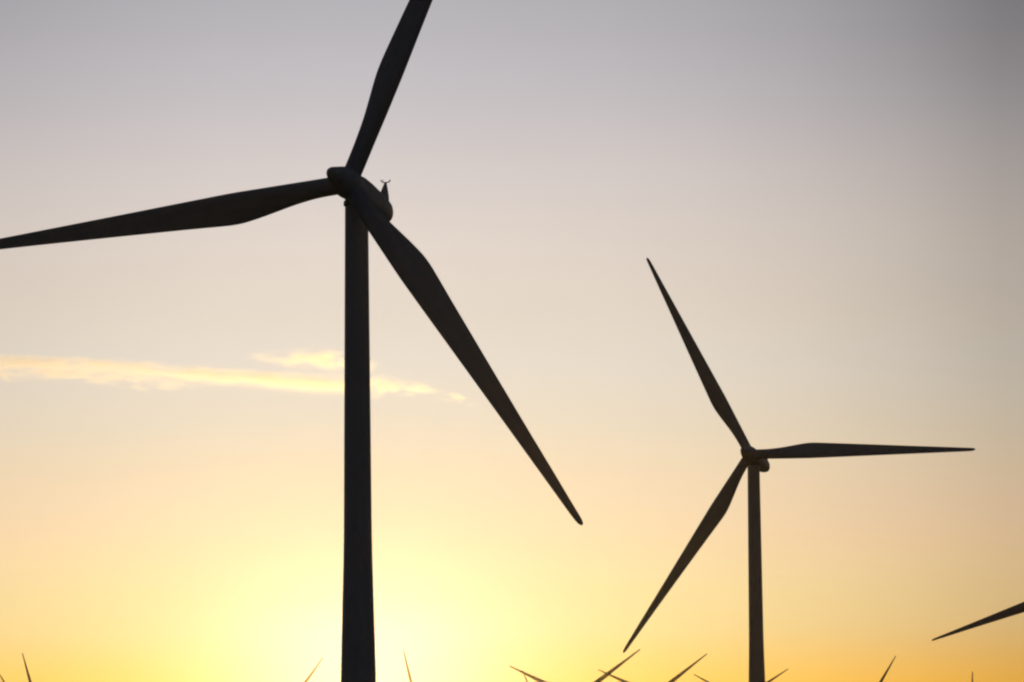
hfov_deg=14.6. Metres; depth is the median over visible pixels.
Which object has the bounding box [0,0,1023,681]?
sky
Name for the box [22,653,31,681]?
wind turbine
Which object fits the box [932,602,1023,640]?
wind turbine
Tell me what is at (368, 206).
wind turbine
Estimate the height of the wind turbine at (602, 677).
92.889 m
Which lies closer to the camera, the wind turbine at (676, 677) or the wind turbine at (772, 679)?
the wind turbine at (676, 677)
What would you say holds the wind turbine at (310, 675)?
on the ground
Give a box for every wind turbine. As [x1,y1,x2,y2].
[0,0,582,681]
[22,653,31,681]
[304,657,322,681]
[403,650,412,681]
[510,649,639,681]
[598,654,706,681]
[623,258,974,681]
[694,668,788,681]
[879,656,895,681]
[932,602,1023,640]
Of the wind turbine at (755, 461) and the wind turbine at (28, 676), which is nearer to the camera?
the wind turbine at (755, 461)
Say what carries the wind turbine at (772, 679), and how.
on the ground
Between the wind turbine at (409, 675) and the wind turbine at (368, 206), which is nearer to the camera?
the wind turbine at (368, 206)
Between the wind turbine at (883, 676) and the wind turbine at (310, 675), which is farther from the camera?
the wind turbine at (883, 676)

